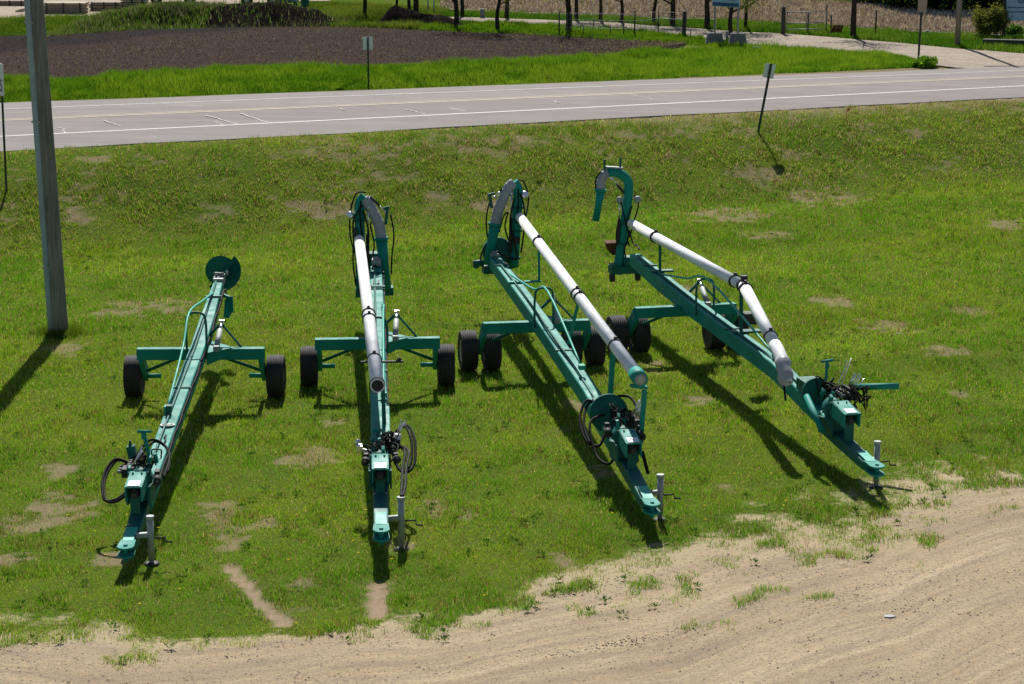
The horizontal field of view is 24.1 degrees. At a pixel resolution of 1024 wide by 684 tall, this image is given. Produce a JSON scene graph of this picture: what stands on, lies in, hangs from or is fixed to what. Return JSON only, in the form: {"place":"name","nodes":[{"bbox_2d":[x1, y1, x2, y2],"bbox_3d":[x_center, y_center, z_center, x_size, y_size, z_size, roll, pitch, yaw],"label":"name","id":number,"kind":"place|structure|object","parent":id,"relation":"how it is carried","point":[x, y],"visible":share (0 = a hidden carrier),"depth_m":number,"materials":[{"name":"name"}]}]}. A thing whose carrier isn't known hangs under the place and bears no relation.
{"place":"outdoors","nodes":[
{"label":"outdoors","id":0,"kind":"place"},
{"bbox_2d":[0,0,23,5],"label":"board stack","id":1,"kind":"object","parent":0,"point":[11,2],"visible":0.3,"depth_m":112.16,"materials":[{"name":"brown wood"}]},
{"bbox_2d":[151,0,195,2],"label":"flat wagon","id":2,"kind":"object","parent":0,"point":[152,1],"visible":0.45,"depth_m":113.22,"materials":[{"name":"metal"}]},
{"bbox_2d":[241,0,278,3],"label":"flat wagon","id":3,"kind":"object","parent":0,"point":[243,1],"visible":0.39,"depth_m":112.99,"materials":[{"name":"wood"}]},
{"bbox_2d":[279,0,298,4],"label":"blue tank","id":4,"kind":"object","parent":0,"point":[293,1],"visible":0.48,"depth_m":113.62,"materials":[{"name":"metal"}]},
{"bbox_2d":[0,26,685,78],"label":"plowed field","id":5,"kind":"structure","parent":0,"point":[167,34],"depth_m":92.84,"materials":[{"name":"brown soil"}]},
{"bbox_2d":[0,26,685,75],"bbox_3d":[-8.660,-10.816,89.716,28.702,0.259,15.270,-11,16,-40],"label":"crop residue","id":6,"kind":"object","parent":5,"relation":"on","point":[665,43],"visible":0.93,"depth_m":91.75},
{"bbox_2d":[307,0,450,29],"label":"bank grass","id":7,"kind":"structure","parent":0,"point":[374,15],"depth_m":107.41,"materials":[{"name":"green plant"}]},
{"bbox_2d":[0,40,917,101],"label":"roadside grass","id":8,"kind":"structure","parent":0,"point":[702,61],"depth_m":83.17,"materials":[{"name":"green plant"}]},
{"bbox_2d":[0,0,1023,683],"bbox_3d":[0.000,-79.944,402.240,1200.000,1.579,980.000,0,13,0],"label":"ground","id":9,"kind":"structure","parent":0,"point":[834,648],"depth_m":36.06,"materials":[{"name":"green plant"}]},
{"bbox_2d":[0,63,7,191],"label":"speed sign","id":10,"kind":"object","parent":9,"relation":"on","point":[2,102],"visible":1,"depth_m":58.21,"materials":[{"name":"metal"}]},
{"bbox_2d":[0,12,87,35],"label":"yard grass","id":11,"kind":"structure","parent":9,"relation":"on","point":[11,25],"depth_m":102.10,"materials":[{"name":"green plant"}]},
{"bbox_2d":[24,0,67,332],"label":"utility pole","id":12,"kind":"object","parent":9,"relation":"on","point":[52,251],"visible":0.96,"depth_m":46.26,"materials":[{"name":"grey wood"}]},
{"bbox_2d":[27,321,93,341],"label":"grass tuft","id":13,"kind":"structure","parent":9,"relation":"on","point":[72,329],"depth_m":46.86,"materials":[{"name":"green plant"}]},
{"bbox_2d":[0,0,329,17],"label":"gravel yard","id":14,"kind":"structure","parent":9,"relation":"on","point":[7,10],"depth_m":111.83,"materials":[{"name":"grey gravel"}]},
{"bbox_2d":[44,1,88,13],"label":"board stack","id":15,"kind":"object","parent":14,"relation":"on","point":[64,7],"visible":0.84,"depth_m":107.99,"materials":[{"name":"brown wood"}]},
{"bbox_2d":[89,1,122,10],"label":"board stack","id":16,"kind":"object","parent":14,"relation":"on","point":[97,5],"visible":0.8,"depth_m":109.43,"materials":[{"name":"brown wood"}]},
{"bbox_2d":[120,0,148,8],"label":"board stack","id":17,"kind":"object","parent":14,"relation":"on","point":[125,3],"visible":0.59,"depth_m":110.61,"materials":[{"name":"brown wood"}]},
{"bbox_2d":[101,256,285,566],"bbox_3d":[-5.317,0.747,38.616,2.790,1.958,13.540,0,13,-1],"label":"agitator trailer","id":18,"kind":"object","parent":9,"relation":"on","point":[144,481],"visible":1,"depth_m":40.19,"materials":[{"name":"teal paint"}]},
{"bbox_2d":[68,1,334,32],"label":"berm","id":19,"kind":"structure","parent":9,"relation":"on","point":[295,16],"depth_m":102.16,"materials":[{"name":"plant"}]},
{"bbox_2d":[46,0,353,36],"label":"berm weeds","id":20,"kind":"object","parent":19,"relation":"on","point":[93,23],"visible":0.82,"depth_m":101.29,"materials":[{"name":"green plant"}]},
{"bbox_2d":[301,0,308,7],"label":"green bin","id":21,"kind":"object","parent":9,"relation":"on","point":[304,2],"visible":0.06,"depth_m":111.65,"materials":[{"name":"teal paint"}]},
{"bbox_2d":[363,0,366,13],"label":"tree","id":22,"kind":"object","parent":9,"relation":"on","point":[364,5],"visible":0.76,"depth_m":107.55,"materials":[{"name":"brown plant"}]},
{"bbox_2d":[363,37,372,85],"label":"road sign","id":23,"kind":"object","parent":9,"relation":"on","point":[367,43],"visible":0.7,"depth_m":81.62,"materials":[{"name":"metal"}]},
{"bbox_2d":[300,191,454,551],"bbox_3d":[-2.234,0.040,39.943,2.750,2.770,15.690,-1,13,-3],"label":"slurry pump trailer","id":24,"kind":"object","parent":9,"relation":"on","point":[379,342],"visible":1,"depth_m":42.09,"materials":[{"name":"teal paint"}]},
{"bbox_2d":[5,45,759,84],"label":"coarse weeds","id":25,"kind":"object","parent":9,"relation":"on","point":[219,66],"visible":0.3,"depth_m":84.98,"materials":[{"name":"green plant"}]},
{"bbox_2d":[407,0,410,9],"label":"tree","id":26,"kind":"object","parent":9,"relation":"on","point":[409,4],"visible":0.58,"depth_m":109.62,"materials":[{"name":"brown plant"}]},
{"bbox_2d":[413,0,418,11],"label":"tree","id":27,"kind":"object","parent":9,"relation":"on","point":[416,6],"visible":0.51,"depth_m":107.36,"materials":[{"name":"brown plant"}]},
{"bbox_2d":[378,5,462,24],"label":"soil mound","id":28,"kind":"object","parent":9,"relation":"on","point":[396,12],"visible":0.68,"depth_m":102.86,"materials":[{"name":"brown soil"}]},
{"bbox_2d":[415,0,458,25],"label":"tree","id":29,"kind":"object","parent":9,"relation":"on","point":[456,14],"visible":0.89,"depth_m":102.12,"materials":[{"name":"brown plant"}]},
{"bbox_2d":[460,0,463,15],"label":"tree","id":30,"kind":"object","parent":9,"relation":"on","point":[461,7],"visible":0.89,"depth_m":107.29,"materials":[{"name":"brown plant"}]},
{"bbox_2d":[480,9,484,17],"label":"utility box","id":31,"kind":"object","parent":9,"relation":"on","point":[482,13],"visible":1,"depth_m":106.51,"materials":[{"name":"grey metal"}]},
{"bbox_2d":[490,0,521,28],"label":"tree","id":32,"kind":"object","parent":9,"relation":"on","point":[499,4],"visible":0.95,"depth_m":100.93,"materials":[{"name":"brown plant"}]},
{"bbox_2d":[504,0,508,16],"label":"tree","id":33,"kind":"object","parent":9,"relation":"on","point":[506,13],"visible":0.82,"depth_m":106.35,"materials":[{"name":"brown plant"}]},
{"bbox_2d":[6,180,1011,622],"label":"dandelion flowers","id":34,"kind":"object","parent":9,"relation":"on","point":[496,396],"visible":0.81,"depth_m":40.75,"materials":[{"name":"yellow plant"}]},
{"bbox_2d":[0,111,1023,660],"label":"lawn weeds","id":35,"kind":"object","parent":9,"relation":"on","point":[536,603],"visible":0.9,"depth_m":38.96,"materials":[{"name":"green plant"}]},
{"bbox_2d":[0,483,1023,683],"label":"lane pebbles","id":36,"kind":"object","parent":9,"relation":"on","point":[632,619],"visible":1,"depth_m":30.08,"materials":[{"name":"stone"}]},
{"bbox_2d":[128,583,990,670],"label":"soil crumbs","id":37,"kind":"object","parent":9,"relation":"on","point":[668,634],"visible":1,"depth_m":29.80,"materials":[{"name":"soil"}]},
{"bbox_2d":[533,0,587,31],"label":"tree","id":38,"kind":"object","parent":9,"relation":"on","point":[568,8],"visible":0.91,"depth_m":99.45,"materials":[{"name":"brown plant"}]},
{"bbox_2d":[458,179,680,521],"bbox_3d":[0.795,-0.277,41.256,2.670,2.787,15.734,-2,13,-9],"label":"slurry pump trailer","id":39,"kind":"object","parent":9,"relation":"on","point":[615,421],"visible":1,"depth_m":42.48,"materials":[{"name":"teal paint"}]},
{"bbox_2d":[419,18,733,46],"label":"drive side grass","id":40,"kind":"structure","parent":9,"relation":"on","point":[523,27],"depth_m":99.76,"materials":[{"name":"green plant"}]},
{"bbox_2d":[574,0,583,20],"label":"tree","id":41,"kind":"object","parent":9,"relation":"on","point":[576,9],"visible":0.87,"depth_m":105.43,"materials":[{"name":"brown plant"}]},
{"bbox_2d":[581,0,604,19],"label":"tree","id":42,"kind":"object","parent":9,"relation":"on","point":[600,9],"visible":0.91,"depth_m":104.97,"materials":[{"name":"brown plant"}]},
{"bbox_2d":[587,0,623,22],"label":"tree","id":43,"kind":"object","parent":9,"relation":"on","point":[621,10],"visible":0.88,"depth_m":104.23,"materials":[{"name":"brown plant"}]},
{"bbox_2d":[558,11,690,35],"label":"wire fence","id":44,"kind":"object","parent":9,"relation":"on","point":[683,19],"visible":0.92,"depth_m":97.69,"materials":[{"name":"metal"}]},
{"bbox_2d":[641,0,656,20],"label":"tree","id":45,"kind":"object","parent":9,"relation":"on","point":[654,12],"visible":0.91,"depth_m":103.20,"materials":[{"name":"brown plant"}]},
{"bbox_2d":[652,0,684,24],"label":"tree","id":46,"kind":"object","parent":9,"relation":"on","point":[672,7],"visible":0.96,"depth_m":101.95,"materials":[{"name":"brown plant"}]},
{"bbox_2d":[704,0,718,28],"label":"tree","id":47,"kind":"object","parent":9,"relation":"on","point":[707,16],"visible":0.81,"depth_m":99.79,"materials":[{"name":"brown plant"}]},
{"bbox_2d":[705,32,723,43],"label":"concrete block","id":48,"kind":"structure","parent":9,"relation":"on","point":[713,37],"depth_m":93.29,"materials":[{"name":"grey concrete"}]},
{"bbox_2d":[712,0,739,32],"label":"billboard","id":49,"kind":"object","parent":48,"relation":"on","point":[728,3],"visible":1,"depth_m":92.79,"materials":[{"name":"metal"}]},
{"bbox_2d":[440,8,1023,52],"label":"field margin grass","id":50,"kind":"structure","parent":9,"relation":"on","point":[929,38],"depth_m":96.29,"materials":[{"name":"green plant"}]},
{"bbox_2d":[728,33,746,43],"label":"concrete block","id":51,"kind":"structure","parent":9,"relation":"on","point":[735,37],"depth_m":92.66,"materials":[{"name":"grey concrete"}]},
{"bbox_2d":[451,17,1023,67],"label":"gravel drive","id":52,"kind":"structure","parent":9,"relation":"on","point":[957,58],"depth_m":90.37,"materials":[{"name":"beige gravel"}]},
{"bbox_2d":[917,0,926,58],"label":"sign post","id":53,"kind":"object","parent":52,"relation":"on","point":[922,7],"visible":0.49,"depth_m":83.37,"materials":[{"name":"metal"}]},
{"bbox_2d":[723,0,764,27],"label":"tree","id":54,"kind":"object","parent":9,"relation":"on","point":[745,18],"visible":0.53,"depth_m":98.52,"materials":[{"name":"brown plant"}]},
{"bbox_2d":[592,157,898,488],"bbox_3d":[3.843,-0.705,42.312,2.670,3.187,14.568,-3,13,-13],"label":"slurry pump trailer","id":55,"kind":"object","parent":9,"relation":"on","point":[825,409],"visible":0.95,"depth_m":42.67,"materials":[{"name":"teal paint"}]},
{"bbox_2d":[717,0,787,33],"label":"tree","id":56,"kind":"object","parent":9,"relation":"on","point":[730,15],"visible":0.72,"depth_m":96.66,"materials":[{"name":"green plant"}]},
{"bbox_2d":[757,63,775,132],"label":"road sign","id":57,"kind":"object","parent":9,"relation":"on","point":[769,71],"visible":1,"depth_m":67.04,"materials":[{"name":"metal"}]},
{"bbox_2d":[781,5,831,33],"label":"field gate","id":58,"kind":"structure","parent":9,"relation":"on","point":[783,14],"depth_m":95.53,"materials":[{"name":"grey metal"}]},
{"bbox_2d":[830,25,843,32],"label":"hazard board","id":59,"kind":"object","parent":9,"relation":"on","point":[836,28],"visible":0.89,"depth_m":94.79,"materials":[{"name":"metal"}]},
{"bbox_2d":[850,0,883,36],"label":"tree","id":60,"kind":"object","parent":9,"relation":"on","point":[853,18],"visible":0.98,"depth_m":93.36,"materials":[{"name":"brown plant"}]},
{"bbox_2d":[874,9,877,32],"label":"fence post","id":61,"kind":"object","parent":9,"relation":"on","point":[875,20],"visible":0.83,"depth_m":94.44,"materials":[{"name":"wood"}]},
{"bbox_2d":[801,0,1002,9],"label":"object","id":62,"kind":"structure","parent":9,"relation":"on","point":[875,1],"depth_m":107.36,"materials":[{"name":"plant"}]},
{"bbox_2d":[881,0,928,8],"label":"spruce tree","id":63,"kind":"object","parent":9,"relation":"on","point":[900,2],"visible":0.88,"depth_m":104.95,"materials":[{"name":"green plant"}]},
{"bbox_2d":[899,0,933,9],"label":"spruce tree","id":64,"kind":"object","parent":9,"relation":"on","point":[916,2],"visible":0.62,"depth_m":104.59,"materials":[{"name":"green plant"}]},
{"bbox_2d":[908,55,938,68],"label":"shrub","id":65,"kind":"object","parent":9,"relation":"on","point":[925,61],"visible":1,"depth_m":81.54,"materials":[{"name":"green plant"}]},
{"bbox_2d":[909,0,955,9],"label":"spruce tree","id":66,"kind":"object","parent":9,"relation":"on","point":[934,5],"visible":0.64,"depth_m":104.22,"materials":[{"name":"green plant"}]},
{"bbox_2d":[927,0,975,12],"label":"spruce tree","id":67,"kind":"object","parent":9,"relation":"on","point":[950,3],"visible":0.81,"depth_m":103.69,"materials":[{"name":"green plant"}]},
{"bbox_2d":[954,0,961,46],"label":"utility pole","id":68,"kind":"object","parent":9,"relation":"on","point":[958,22],"depth_m":89.63,"materials":[{"name":"grey wood"}]},
{"bbox_2d":[955,0,982,7],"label":"spruce tree","id":69,"kind":"object","parent":9,"relation":"on","point":[969,3],"visible":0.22,"depth_m":105.55,"materials":[{"name":"green plant"}]},
{"bbox_2d":[962,0,1001,10],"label":"spruce tree","id":70,"kind":"object","parent":9,"relation":"on","point":[979,3],"visible":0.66,"depth_m":103.73,"materials":[{"name":"green plant"}]},
{"bbox_2d":[975,0,1002,11],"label":"spruce tree","id":71,"kind":"object","parent":9,"relation":"on","point":[1001,1],"visible":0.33,"depth_m":103.34,"materials":[{"name":"green plant"}]},
{"bbox_2d":[968,0,1013,36],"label":"shrub","id":72,"kind":"object","parent":9,"relation":"on","point":[991,20],"visible":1,"depth_m":93.11,"materials":[{"name":"green plant"}]},
{"bbox_2d":[983,39,1023,45],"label":"timber edging","id":73,"kind":"object","parent":9,"relation":"on","point":[1012,41],"visible":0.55,"depth_m":89.62,"materials":[{"name":"grey wood"}]},
{"bbox_2d":[1001,23,1023,35],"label":"shrub","id":74,"kind":"object","parent":9,"relation":"on","point":[1016,29],"visible":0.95,"depth_m":94.25,"materials":[{"name":"green plant"}]},
{"bbox_2d":[1002,0,1023,34],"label":"welcome sign","id":75,"kind":"object","parent":9,"relation":"on","point":[1015,8],"visible":0.69,"depth_m":93.35,"materials":[{"name":"blue wood"}]},
{"bbox_2d":[0,98,1023,669],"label":"lawn grass","id":76,"kind":"structure","parent":0,"point":[264,286],"depth_m":44.95,"materials":[{"name":"green plant"}]},
{"bbox_2d":[0,67,1023,151],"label":"road","id":77,"kind":"structure","parent":0,"point":[79,110],"depth_m":70.40,"materials":[{"name":"grey asphalt"}]},
{"bbox_2d":[0,85,1023,136],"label":"edge line","id":78,"kind":"object","parent":77,"relation":"on","point":[510,111],"visible":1,"depth_m":68.92,"materials":[{"name":"white paint"}]},
{"bbox_2d":[0,75,1023,120],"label":"line","id":79,"kind":"object","parent":77,"relation":"on","point":[516,98],"visible":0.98,"depth_m":71.28,"materials":[{"name":"white paint"}]},
{"bbox_2d":[8,70,1023,108],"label":"edge line","id":80,"kind":"object","parent":77,"relation":"on","point":[511,89],"visible":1,"depth_m":74.19,"materials":[{"name":"white paint"}]},
{"bbox_2d":[438,0,1023,35],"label":"stubble field","id":81,"kind":"structure","parent":0,"point":[698,13],"depth_m":108.88,"materials":[{"name":"beige plant"}]}
]}

